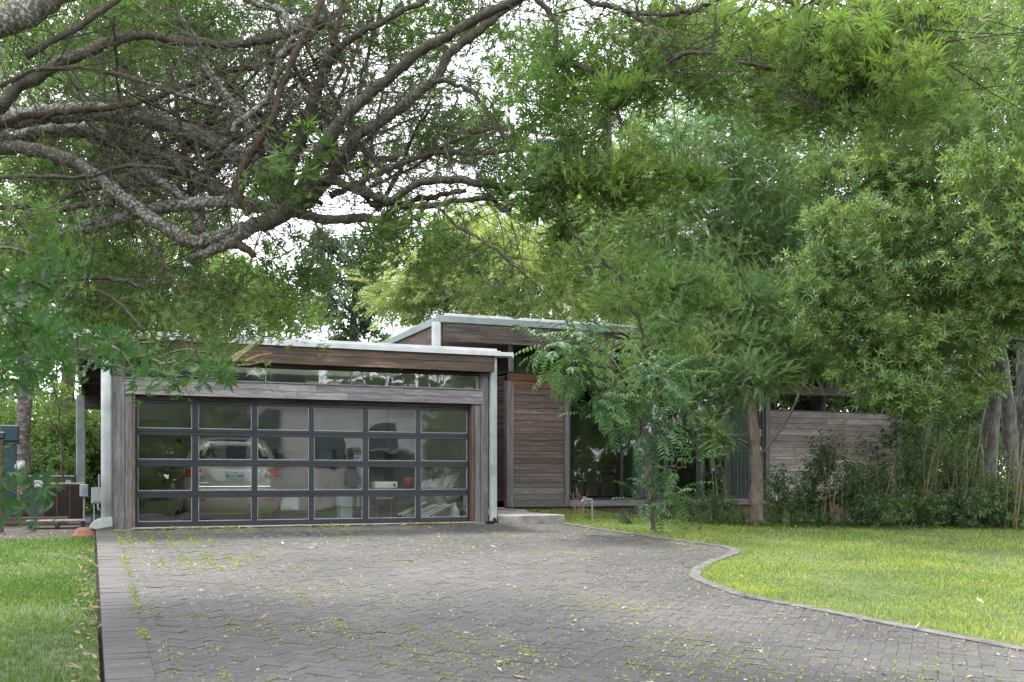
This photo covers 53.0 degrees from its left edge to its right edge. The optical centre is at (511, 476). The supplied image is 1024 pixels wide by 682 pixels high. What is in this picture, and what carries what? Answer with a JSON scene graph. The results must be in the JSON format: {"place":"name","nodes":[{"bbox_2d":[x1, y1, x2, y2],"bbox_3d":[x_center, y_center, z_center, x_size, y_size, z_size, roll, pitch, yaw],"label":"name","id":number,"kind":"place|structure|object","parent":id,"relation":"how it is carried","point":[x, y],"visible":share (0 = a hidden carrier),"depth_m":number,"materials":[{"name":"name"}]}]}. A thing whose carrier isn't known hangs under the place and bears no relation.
{"place":"outdoors","nodes":[
{"label":"outdoors","id":0,"kind":"place"},
{"bbox_2d":[0,535,101,681],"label":"lawn","id":1,"kind":"structure","parent":0,"point":[51,652],"depth_m":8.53,"materials":[{"name":"plant"}]},
{"bbox_2d":[62,538,101,681],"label":"leaf litter","id":2,"kind":"object","parent":1,"relation":"on","point":[84,653],"visible":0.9,"depth_m":9.13,"materials":[{"name":"plant"}]},
{"bbox_2d":[0,0,1023,535],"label":"chaste tree","id":3,"kind":"object","parent":1,"relation":"on","point":[846,64],"visible":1,"depth_m":8.79,"materials":[{"name":"green plant"}]},
{"bbox_2d":[162,471,169,515],"bbox_3d":[-7.439,0.360,22.550,0.440,0.980,0.460,0,0,-22],"label":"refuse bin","id":4,"kind":"object","parent":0,"point":[165,500],"visible":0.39,"depth_m":22.33,"materials":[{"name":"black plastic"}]},
{"bbox_2d":[0,481,1003,681],"bbox_3d":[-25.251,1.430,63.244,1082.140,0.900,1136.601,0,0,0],"label":"ground","id":5,"kind":"structure","parent":0,"point":[69,529],"depth_m":17.77,"materials":[{"name":"soil"}]},
{"bbox_2d":[0,432,5,531],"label":"timber post","id":6,"kind":"object","parent":5,"relation":"on","point":[2,436],"visible":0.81,"depth_m":18.22,"materials":[{"name":"brown wood"}]},
{"bbox_2d":[0,425,24,525],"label":"utility cabinet","id":7,"kind":"object","parent":5,"relation":"on","point":[12,432],"visible":0.61,"depth_m":20.50,"materials":[{"name":"grey metal"}]},
{"bbox_2d":[0,372,44,424],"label":"shrub","id":8,"kind":"object","parent":5,"relation":"on","point":[2,417],"visible":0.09,"depth_m":29.87,"materials":[{"name":"green plant"}]},
{"bbox_2d":[0,397,54,452],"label":"shrub","id":9,"kind":"object","parent":5,"relation":"on","point":[10,421],"visible":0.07,"depth_m":27.93,"materials":[{"name":"green plant"}]},
{"bbox_2d":[0,365,60,429],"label":"shrub","id":10,"kind":"object","parent":5,"relation":"on","point":[39,406],"visible":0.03,"depth_m":32.84,"materials":[{"name":"green plant"}]},
{"bbox_2d":[5,517,67,525],"bbox_3d":[-9.564,0.890,20.684,1.150,0.160,0.120,0,0,-22],"label":"timber edging","id":11,"kind":"object","parent":5,"relation":"on","point":[12,522],"visible":0.58,"depth_m":20.59,"materials":[{"name":"brown wood"}]},
{"bbox_2d":[0,254,84,516],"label":"rough tree","id":12,"kind":"object","parent":5,"relation":"on","point":[23,414],"visible":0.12,"depth_m":24.38,"materials":[{"name":"green plant"}]},
{"bbox_2d":[29,475,73,516],"bbox_3d":[-10.905,0.468,24.364,0.970,1.005,0.840,0,0,-22],"label":"equipment box","id":13,"kind":"object","parent":5,"relation":"on","point":[36,508],"visible":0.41,"depth_m":23.89,"materials":[{"name":"grey metal"}]},
{"bbox_2d":[30,438,75,482],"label":"shrub","id":14,"kind":"object","parent":5,"relation":"on","point":[47,456],"visible":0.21,"depth_m":25.22,"materials":[{"name":"green plant"}]},
{"bbox_2d":[25,519,85,527],"bbox_3d":[-8.695,0.892,19.616,1.050,0.135,0.705,0,0,-22],"label":"pallet","id":15,"kind":"object","parent":5,"relation":"on","point":[82,521],"visible":0.81,"depth_m":19.41,"materials":[{"name":"grey wood"}]},
{"bbox_2d":[27,370,84,482],"bbox_3d":[-10.046,-0.751,22.675,1.394,3.406,0.739,0,0,23],"label":"sapling","id":16,"kind":"object","parent":5,"relation":"on","point":[62,386],"visible":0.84,"depth_m":22.59,"materials":[{"name":"green plant"}]},
{"bbox_2d":[30,408,100,511],"bbox_3d":[-11.969,-0.431,26.983,2.678,3.266,2.094,0,0,0],"label":"shrub","id":17,"kind":"object","parent":5,"relation":"on","point":[51,436],"visible":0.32,"depth_m":26.83,"materials":[{"name":"green plant"}]},
{"bbox_2d":[31,388,100,455],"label":"shrub","id":18,"kind":"object","parent":5,"relation":"on","point":[54,411],"visible":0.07,"depth_m":29.05,"materials":[{"name":"green plant"}]},
{"bbox_2d":[42,483,90,523],"bbox_3d":[-9.443,0.547,21.614,1.100,0.845,0.880,0,0,-22],"label":"air conditioner","id":19,"kind":"object","parent":5,"relation":"on","point":[68,501],"visible":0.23,"depth_m":21.30,"materials":[{"name":"brown paint"}]},
{"bbox_2d":[72,527,95,538],"bbox_3d":[-6.852,0.895,16.500,0.400,0.170,0.400,0,0,0],"label":"terracotta pot","id":20,"kind":"object","parent":5,"relation":"on","point":[82,532],"visible":0.76,"depth_m":16.37,"materials":[{"name":"orange ceramic"}]},
{"bbox_2d":[80,484,87,518],"bbox_3d":[-8.599,0.550,20.645,0.160,0.800,0.122,0,0,-22],"label":"meter box","id":21,"kind":"object","parent":5,"relation":"on","point":[83,490],"visible":0.86,"depth_m":20.61,"materials":[{"name":"grey metal"}]},
{"bbox_2d":[69,412,100,512],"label":"shrub","id":22,"kind":"object","parent":5,"relation":"on","point":[97,458],"visible":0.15,"depth_m":27.66,"materials":[{"name":"green plant"}]},
{"bbox_2d":[91,474,100,520],"bbox_3d":[-8.219,0.450,20.357,0.220,1.000,0.144,0,0,-22],"label":"meter box","id":23,"kind":"object","parent":5,"relation":"on","point":[95,495],"visible":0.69,"depth_m":20.30,"materials":[{"name":"grey metal"}]},
{"bbox_2d":[0,0,264,433],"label":"background tree","id":24,"kind":"object","parent":5,"relation":"on","point":[49,95],"visible":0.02,"depth_m":32.77,"materials":[{"name":"green plant"}]},
{"bbox_2d":[0,158,329,379],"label":"background tree","id":25,"kind":"object","parent":5,"relation":"on","point":[290,331],"visible":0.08,"depth_m":27.55,"materials":[{"name":"green plant"}]},
{"bbox_2d":[74,329,513,530],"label":"garage","id":26,"kind":"structure","parent":5,"relation":"on","point":[413,412],"depth_m":18.80,"materials":[{"name":"grey wood"}]},
{"bbox_2d":[135,417,166,513],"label":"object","id":27,"kind":"structure","parent":26,"relation":"in","point":[149,446],"depth_m":23.11,"materials":[{"name":"clear glass"}]},
{"bbox_2d":[168,437,281,520],"bbox_3d":[-5.721,0.062,20.214,1.922,1.585,4.288,0,0,-22],"label":"parked car","id":28,"kind":"object","parent":26,"relation":"on","point":[226,478],"visible":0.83,"depth_m":18.40,"materials":[{"name":"beige paint"}]},
{"bbox_2d":[264,497,298,518],"bbox_3d":[-4.594,0.600,20.325,0.730,0.500,0.560,0,0,-22],"label":"storage tub","id":29,"kind":"object","parent":26,"relation":"on","point":[289,507],"visible":0.27,"depth_m":20.16,"materials":[{"name":"white plastic"}]},
{"bbox_2d":[135,400,468,526],"bbox_3d":[-3.528,-0.221,18.139,5.872,2.109,0.045,0,0,-22],"label":"garage door","id":30,"kind":"structure","parent":26,"relation":"in","point":[194,431],"depth_m":18.05,"materials":[{"name":"black metal"}]},
{"bbox_2d":[133,362,477,388],"bbox_3d":[-3.545,-1.761,18.202,6.196,0.248,0.310,0,0,-22],"label":"transom window","id":31,"kind":"structure","parent":26,"relation":"in","point":[474,380],"depth_m":19.24,"materials":[{"name":"clear glass"}]},
{"bbox_2d":[304,472,340,516],"bbox_3d":[-4.038,0.375,21.905,0.700,0.950,0.400,0,0,-22],"label":"wooden bench","id":32,"kind":"object","parent":26,"relation":"on","point":[336,476],"visible":0.59,"depth_m":21.77,"materials":[{"name":"orange wood"}]},
{"bbox_2d":[272,449,391,512],"bbox_3d":[-4.257,0.100,24.410,2.760,1.500,0.520,0,0,-22],"label":"shelf unit","id":33,"kind":"object","parent":26,"relation":"on","point":[388,478],"visible":0.48,"depth_m":24.54,"materials":[{"name":"grey metal"}]},
{"bbox_2d":[277,452,299,463],"bbox_3d":[-5.224,-0.432,23.985,0.489,0.301,0.350,0,0,-22],"label":"storage box","id":34,"kind":"object","parent":33,"relation":"on","point":[288,455],"visible":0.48,"depth_m":23.82,"materials":[{"name":"white plastic"}]},
{"bbox_2d":[281,470,296,485],"bbox_3d":[-5.261,0.029,23.970,0.409,0.379,0.350,0,0,-22],"label":"storage box","id":35,"kind":"object","parent":33,"relation":"on","point":[288,477],"visible":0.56,"depth_m":23.82,"materials":[{"name":"white plastic"}]},
{"bbox_2d":[315,497,331,507],"bbox_3d":[-4.538,0.553,24.267,0.489,0.332,0.350,0,0,-22],"label":"storage box","id":36,"kind":"object","parent":33,"relation":"on","point":[323,501],"visible":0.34,"depth_m":24.12,"materials":[{"name":"grey plastic"}]},
{"bbox_2d":[316,451,332,459],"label":"storage box","id":37,"kind":"object","parent":33,"relation":"on","point":[324,455],"visible":0.58,"depth_m":24.16,"materials":[{"name":"white plastic"}]},
{"bbox_2d":[345,470,361,485],"bbox_3d":[-3.784,0.023,24.577,0.374,0.393,0.350,0,0,-22],"label":"storage box","id":38,"kind":"object","parent":33,"relation":"on","point":[353,477],"visible":0.82,"depth_m":24.41,"materials":[{"name":"grey plastic"}]},
{"bbox_2d":[336,496,352,517],"bbox_3d":[-3.140,0.585,19.301,0.280,0.530,0.340,0,0,-22],"label":"storage tub","id":39,"kind":"object","parent":26,"relation":"on","point":[344,504],"visible":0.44,"depth_m":19.16,"materials":[{"name":"white plastic"}]},
{"bbox_2d":[360,488,464,521],"bbox_3d":[-1.851,0.532,19.215,1.900,0.635,0.480,0,0,-22],"label":"work table","id":40,"kind":"object","parent":26,"relation":"on","point":[461,504],"visible":0.23,"depth_m":19.20,"materials":[{"name":"grey"}]},
{"bbox_2d":[371,482,396,487],"bbox_3d":[-2.350,0.151,18.944,0.430,0.123,0.262,0,0,-22],"label":"cardboard box","id":41,"kind":"object","parent":40,"relation":"on","point":[383,484],"visible":0.99,"depth_m":18.84,"materials":[{"name":"white cardboard"}]},
{"bbox_2d":[421,473,458,487],"bbox_3d":[-1.352,0.064,19.331,0.853,0.292,0.068,0,0,-36],"label":"slat bundle","id":42,"kind":"object","parent":40,"relation":"on","point":[435,482],"visible":0.98,"depth_m":19.35,"materials":[{"name":"white wood"}]},
{"bbox_2d":[398,501,451,516],"bbox_3d":[-1.612,0.616,19.113,1.091,0.332,0.110,0,0,-22],"label":"slat bundle","id":43,"kind":"object","parent":26,"relation":"on","point":[405,512],"visible":0.86,"depth_m":19.12,"materials":[{"name":"white wood"}]},
{"bbox_2d":[283,223,410,342],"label":"dark oak","id":44,"kind":"object","parent":5,"relation":"on","point":[361,325],"visible":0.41,"depth_m":44.56,"materials":[{"name":"green plant"}]},
{"bbox_2d":[2,317,974,483],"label":"woods","id":45,"kind":"object","parent":5,"relation":"on","point":[373,340],"depth_m":81.07,"materials":[{"name":"green plant"}]},
{"bbox_2d":[239,0,776,320],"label":"background tree","id":46,"kind":"object","parent":5,"relation":"on","point":[623,114],"visible":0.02,"depth_m":34.40,"materials":[{"name":"green plant"}]},
{"bbox_2d":[340,172,694,339],"bbox_3d":[-0.002,-4.420,32.677,12.482,10.548,6.075,0,0,20],"label":"pale tree","id":47,"kind":"object","parent":5,"relation":"on","point":[410,306],"visible":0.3,"depth_m":32.31,"materials":[{"name":"green plant"}]},
{"bbox_2d":[380,313,956,524],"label":"house","id":48,"kind":"structure","parent":5,"relation":"on","point":[539,446],"depth_m":23.84,"materials":[{"name":"brown wood"}]},
{"bbox_2d":[571,459,585,497],"bbox_3d":[1.468,0.060,24.818,0.440,0.980,0.440,0,0,45],"label":"dining chair","id":49,"kind":"object","parent":48,"relation":"on","point":[573,487],"visible":0.45,"depth_m":24.80,"materials":[{"name":"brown wood"}]},
{"bbox_2d":[598,459,616,496],"bbox_3d":[2.330,0.060,24.956,0.440,0.980,0.440,0,0,9],"label":"dining chair","id":50,"kind":"object","parent":48,"relation":"on","point":[605,473],"visible":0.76,"depth_m":24.75,"materials":[{"name":"black wood"}]},
{"bbox_2d":[633,390,658,496],"bbox_3d":[3.168,-0.780,24.350,0.690,2.540,0.126,0,0,-22],"label":"curtain","id":51,"kind":"object","parent":48,"relation":"hanging from","point":[638,489],"visible":0.27,"depth_m":24.35,"materials":[{"name":"grey fabric"}]},
{"bbox_2d":[569,385,764,499],"bbox_3d":[3.756,-0.785,24.380,5.340,2.634,0.070,0,0,-22],"label":"sliding window","id":52,"kind":"structure","parent":48,"relation":"in","point":[727,465],"depth_m":24.31,"materials":[{"name":"grey metal"}]},
{"bbox_2d":[698,406,703,496],"bbox_3d":[4.618,-0.630,25.242,0.250,2.240,0.095,0,0,-17],"label":"curtain","id":53,"kind":"object","parent":48,"relation":"hanging from","point":[700,475],"visible":0.2,"depth_m":25.24,"materials":[{"name":"grey fabric"}]},
{"bbox_2d":[730,394,751,495],"bbox_3d":[5.655,-0.780,25.350,0.850,2.540,0.126,0,0,-22],"label":"curtain","id":54,"kind":"object","parent":48,"relation":"hanging from","point":[740,480],"visible":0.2,"depth_m":25.33,"materials":[{"name":"grey fabric"}]},
{"bbox_2d":[703,321,862,411],"bbox_3d":[9.860,-2.713,36.185,8.892,7.144,4.820,0,0,0],"label":"background tree","id":55,"kind":"object","parent":5,"relation":"on","point":[803,403],"visible":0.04,"depth_m":35.09,"materials":[{"name":"green plant"}]},
{"bbox_2d":[561,523,1023,651],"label":"lawn edging kerb","id":56,"kind":"structure","parent":5,"relation":"on","point":[695,573],"depth_m":10.30,"materials":[{"name":"concrete"}]},
{"bbox_2d":[663,0,951,410],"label":"background tree","id":57,"kind":"object","parent":5,"relation":"on","point":[818,403],"visible":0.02,"depth_m":28.12,"materials":[{"name":"green plant"}]},
{"bbox_2d":[599,0,1023,502],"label":"background tree","id":58,"kind":"object","parent":5,"relation":"on","point":[915,422],"visible":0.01,"depth_m":29.98,"materials":[{"name":"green plant"}]},
{"bbox_2d":[826,367,981,487],"bbox_3d":[12.250,-2.426,32.653,4.559,6.568,4.699,0,0,-42],"label":"background tree","id":59,"kind":"object","parent":5,"relation":"on","point":[939,417],"visible":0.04,"depth_m":32.34,"materials":[{"name":"green plant"}]},
{"bbox_2d":[913,305,1016,471],"bbox_3d":[15.856,-3.031,34.900,5.281,7.767,4.738,0,0,33],"label":"background tree","id":60,"kind":"object","parent":5,"relation":"on","point":[969,421],"visible":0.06,"depth_m":33.98,"materials":[{"name":"green plant"}]},
{"bbox_2d":[962,323,1016,419],"bbox_3d":[17.733,-3.591,34.205,5.707,8.901,4.950,0,0,36],"label":"background tree","id":61,"kind":"object","parent":5,"relation":"on","point":[1010,354],"visible":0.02,"depth_m":33.87,"materials":[{"name":"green plant"}]},
{"bbox_2d":[0,0,1022,472],"label":"sky","id":62,"kind":"structure","parent":0,"point":[475,57],"materials":[{"name":"white"}]},
{"bbox_2d":[96,539,991,681],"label":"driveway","id":63,"kind":"structure","parent":0,"point":[102,636],"depth_m":8.76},
{"bbox_2d":[96,530,155,681],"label":"paving border","id":64,"kind":"object","parent":63,"relation":"on","point":[120,647],"visible":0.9,"depth_m":8.73,"materials":[{"name":"grey brick"}]},
{"bbox_2d":[113,530,152,638],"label":"weeds","id":65,"kind":"object","parent":64,"relation":"on","point":[144,630],"visible":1,"depth_m":10.44,"materials":[{"name":"green plant"}]},
{"bbox_2d":[106,523,1023,681],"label":"weeds","id":66,"kind":"object","parent":63,"relation":"on","point":[438,640],"visible":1,"depth_m":8.84,"materials":[{"name":"green plant"}]},
{"bbox_2d":[117,523,1023,681],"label":"paving","id":67,"kind":"structure","parent":0,"point":[292,659],"depth_m":9.31,"materials":[{"name":"grey brick"}]},
{"bbox_2d":[156,521,454,528],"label":"weeds","id":68,"kind":"object","parent":67,"relation":"on","point":[416,523],"visible":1,"depth_m":17.90,"materials":[{"name":"green plant"}]},
{"bbox_2d":[115,523,1015,681],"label":"leaf litter","id":69,"kind":"object","parent":67,"relation":"on","point":[488,612],"visible":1,"depth_m":9.96,"materials":[{"name":"plant"}]},
{"bbox_2d":[522,507,1023,645],"bbox_3d":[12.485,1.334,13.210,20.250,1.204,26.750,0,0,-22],"label":"lawn","id":70,"kind":"structure","parent":0,"point":[1012,555],"depth_m":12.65,"materials":[{"name":"plant"}]},
{"bbox_2d":[510,298,727,532],"bbox_3d":[1.863,-0.917,17.746,3.822,4.113,2.201,0,0,0],"label":"frond tree","id":71,"kind":"object","parent":70,"relation":"on","point":[572,386],"visible":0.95,"depth_m":17.57,"materials":[{"name":"green plant"}]},
{"bbox_2d":[612,506,647,523],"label":"fern","id":72,"kind":"object","parent":70,"relation":"on","point":[628,518],"visible":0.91,"depth_m":19.58,"materials":[{"name":"green plant"}]},
{"bbox_2d":[689,508,736,524],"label":"strap leaf plant","id":73,"kind":"object","parent":70,"relation":"on","point":[711,521],"visible":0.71,"depth_m":19.76,"materials":[{"name":"green plant"}]},
{"bbox_2d":[562,6,873,527],"bbox_3d":[4.629,-4.564,21.564,7.505,11.236,6.145,0,0,0],"label":"feathery tree","id":74,"kind":"object","parent":70,"relation":"on","point":[749,356],"visible":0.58,"depth_m":20.78,"materials":[{"name":"green plant"}]},
{"bbox_2d":[711,505,752,525],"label":"strap leaf plant","id":75,"kind":"object","parent":70,"relation":"on","point":[742,521],"visible":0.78,"depth_m":19.46,"materials":[{"name":"green plant"}]},
{"bbox_2d":[765,505,826,526],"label":"strap leaf plant","id":76,"kind":"object","parent":70,"relation":"on","point":[791,522],"visible":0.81,"depth_m":19.42,"materials":[{"name":"green plant"}]},
{"bbox_2d":[798,506,845,526],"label":"strap leaf plant","id":77,"kind":"object","parent":70,"relation":"on","point":[820,522],"visible":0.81,"depth_m":19.50,"materials":[{"name":"green plant"}]},
{"bbox_2d":[831,510,873,527],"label":"strap leaf plant","id":78,"kind":"object","parent":70,"relation":"on","point":[845,524],"visible":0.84,"depth_m":19.53,"materials":[{"name":"green plant"}]},
{"bbox_2d":[839,481,914,530],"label":"shrub","id":79,"kind":"object","parent":70,"relation":"on","point":[880,508],"visible":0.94,"depth_m":19.39,"materials":[{"name":"green plant"}]},
{"bbox_2d":[771,0,1023,527],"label":"oak tree","id":80,"kind":"object","parent":70,"relation":"on","point":[874,258],"visible":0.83,"depth_m":18.00,"materials":[{"name":"green plant"}]},
{"bbox_2d":[888,482,961,528],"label":"shrub","id":81,"kind":"object","parent":70,"relation":"on","point":[928,518],"visible":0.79,"depth_m":19.77,"materials":[{"name":"green plant"}]},
{"bbox_2d":[925,481,1011,529],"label":"shrub","id":82,"kind":"object","parent":70,"relation":"on","point":[971,517],"visible":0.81,"depth_m":19.65,"materials":[{"name":"green plant"}]},
{"bbox_2d":[959,445,1017,528],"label":"cane clump","id":83,"kind":"object","parent":70,"relation":"on","point":[987,484],"visible":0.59,"depth_m":20.07,"materials":[{"name":"green plant"}]},
{"bbox_2d":[960,460,1023,528],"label":"shrub","id":84,"kind":"object","parent":70,"relation":"on","point":[1007,514],"visible":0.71,"depth_m":19.82,"materials":[{"name":"green plant"}]},
{"bbox_2d":[977,471,1023,526],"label":"shrub","id":85,"kind":"object","parent":70,"relation":"on","point":[1012,503],"visible":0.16,"depth_m":19.93,"materials":[{"name":"green plant"}]},
{"bbox_2d":[991,423,1023,530],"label":"cane clump","id":86,"kind":"object","parent":70,"relation":"on","point":[1020,494],"visible":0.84,"depth_m":19.50,"materials":[{"name":"green plant"}]},
{"bbox_2d":[639,510,1001,525],"bbox_3d":[10.287,0.945,23.551,16.450,0.130,5.950,0,0,-22],"label":"garden bed","id":87,"kind":"object","parent":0,"point":[835,524],"depth_m":22.04,"materials":[{"name":"green plant"}]},
{"bbox_2d":[666,488,731,519],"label":"shrub","id":88,"kind":"object","parent":87,"relation":"on","point":[688,505],"visible":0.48,"depth_m":20.80,"materials":[{"name":"green plant"}]},
{"bbox_2d":[707,453,731,520],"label":"cane clump","id":89,"kind":"object","parent":87,"relation":"on","point":[717,490],"visible":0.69,"depth_m":20.75,"materials":[{"name":"green plant"}]},
{"bbox_2d":[699,487,742,523],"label":"shrub","id":90,"kind":"object","parent":87,"relation":"on","point":[723,504],"visible":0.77,"depth_m":20.15,"materials":[{"name":"green plant"}]},
{"bbox_2d":[747,462,808,522],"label":"shrub","id":91,"kind":"object","parent":87,"relation":"on","point":[777,489],"visible":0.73,"depth_m":20.45,"materials":[{"name":"green plant"}]},
{"bbox_2d":[781,457,838,523],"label":"shrub","id":92,"kind":"object","parent":87,"relation":"on","point":[812,498],"visible":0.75,"depth_m":20.51,"materials":[{"name":"green plant"}]},
{"bbox_2d":[793,415,853,524],"bbox_3d":[6.187,-0.111,20.369,1.222,2.283,0.658,0,0,15],"label":"cane clump","id":93,"kind":"object","parent":87,"relation":"on","point":[829,496],"visible":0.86,"depth_m":20.26,"materials":[{"name":"green plant"}]},
{"bbox_2d":[794,427,872,523],"bbox_3d":[6.401,0.011,20.752,1.395,2.034,1.802,0,0,0],"label":"shrub","id":94,"kind":"object","parent":87,"relation":"on","point":[822,451],"visible":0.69,"depth_m":20.55,"materials":[{"name":"green plant"}]},
{"bbox_2d":[826,450,889,523],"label":"shrub","id":95,"kind":"object","parent":87,"relation":"on","point":[860,491],"visible":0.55,"depth_m":20.53,"materials":[{"name":"green plant"}]},
{"bbox_2d":[836,422,902,524],"bbox_3d":[7.052,-0.033,20.200,1.220,2.162,0.848,0,0,0],"label":"cane clump","id":96,"kind":"object","parent":87,"relation":"on","point":[891,485],"visible":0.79,"depth_m":20.27,"materials":[{"name":"green plant"}]},
{"bbox_2d":[839,433,911,523],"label":"shrub","id":97,"kind":"object","parent":87,"relation":"on","point":[882,482],"visible":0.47,"depth_m":20.59,"materials":[{"name":"green plant"}]},
{"bbox_2d":[877,447,941,523],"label":"shrub","id":98,"kind":"object","parent":87,"relation":"on","point":[916,476],"visible":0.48,"depth_m":20.68,"materials":[{"name":"green plant"}]},
{"bbox_2d":[868,403,974,495],"bbox_3d":[10.351,-0.971,26.002,2.598,3.848,2.216,0,0,0],"label":"shrub","id":99,"kind":"object","parent":87,"relation":"on","point":[899,429],"visible":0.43,"depth_m":25.76,"materials":[{"name":"green plant"}]},
{"bbox_2d":[885,409,959,523],"bbox_3d":[8.512,-0.214,21.241,1.636,3.032,1.837,0,0,0],"label":"shrub","id":100,"kind":"object","parent":87,"relation":"on","point":[927,453],"visible":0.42,"depth_m":21.00,"materials":[{"name":"green plant"}]},
{"bbox_2d":[901,426,946,524],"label":"cane clump","id":101,"kind":"object","parent":87,"relation":"on","point":[928,479],"visible":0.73,"depth_m":20.29,"materials":[{"name":"green plant"}]},
{"bbox_2d":[915,427,977,522],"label":"shrub","id":102,"kind":"object","parent":87,"relation":"on","point":[952,468],"visible":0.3,"depth_m":20.95,"materials":[{"name":"green plant"}]},
{"bbox_2d":[899,423,1002,526],"bbox_3d":[8.736,-0.017,20.570,1.961,2.159,0.990,0,0,21],"label":"cane clump","id":103,"kind":"object","parent":87,"relation":"on","point":[966,462],"visible":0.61,"depth_m":20.47,"materials":[{"name":"green plant"}]},
{"bbox_2d":[899,1,1023,512],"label":"oak tree","id":104,"kind":"object","parent":87,"relation":"on","point":[1019,398],"visible":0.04,"depth_m":21.51,"materials":[{"name":"green plant"}]},
{"bbox_2d":[942,421,1005,523],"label":"shrub","id":105,"kind":"object","parent":87,"relation":"on","point":[977,437],"visible":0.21,"depth_m":21.26,"materials":[{"name":"green plant"}]},
{"bbox_2d":[938,358,1013,491],"bbox_3d":[11.841,-1.031,25.825,2.344,3.968,1.991,0,0,-34],"label":"shrub","id":106,"kind":"object","parent":87,"relation":"on","point":[965,430],"visible":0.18,"depth_m":25.68,"materials":[{"name":"green plant"}]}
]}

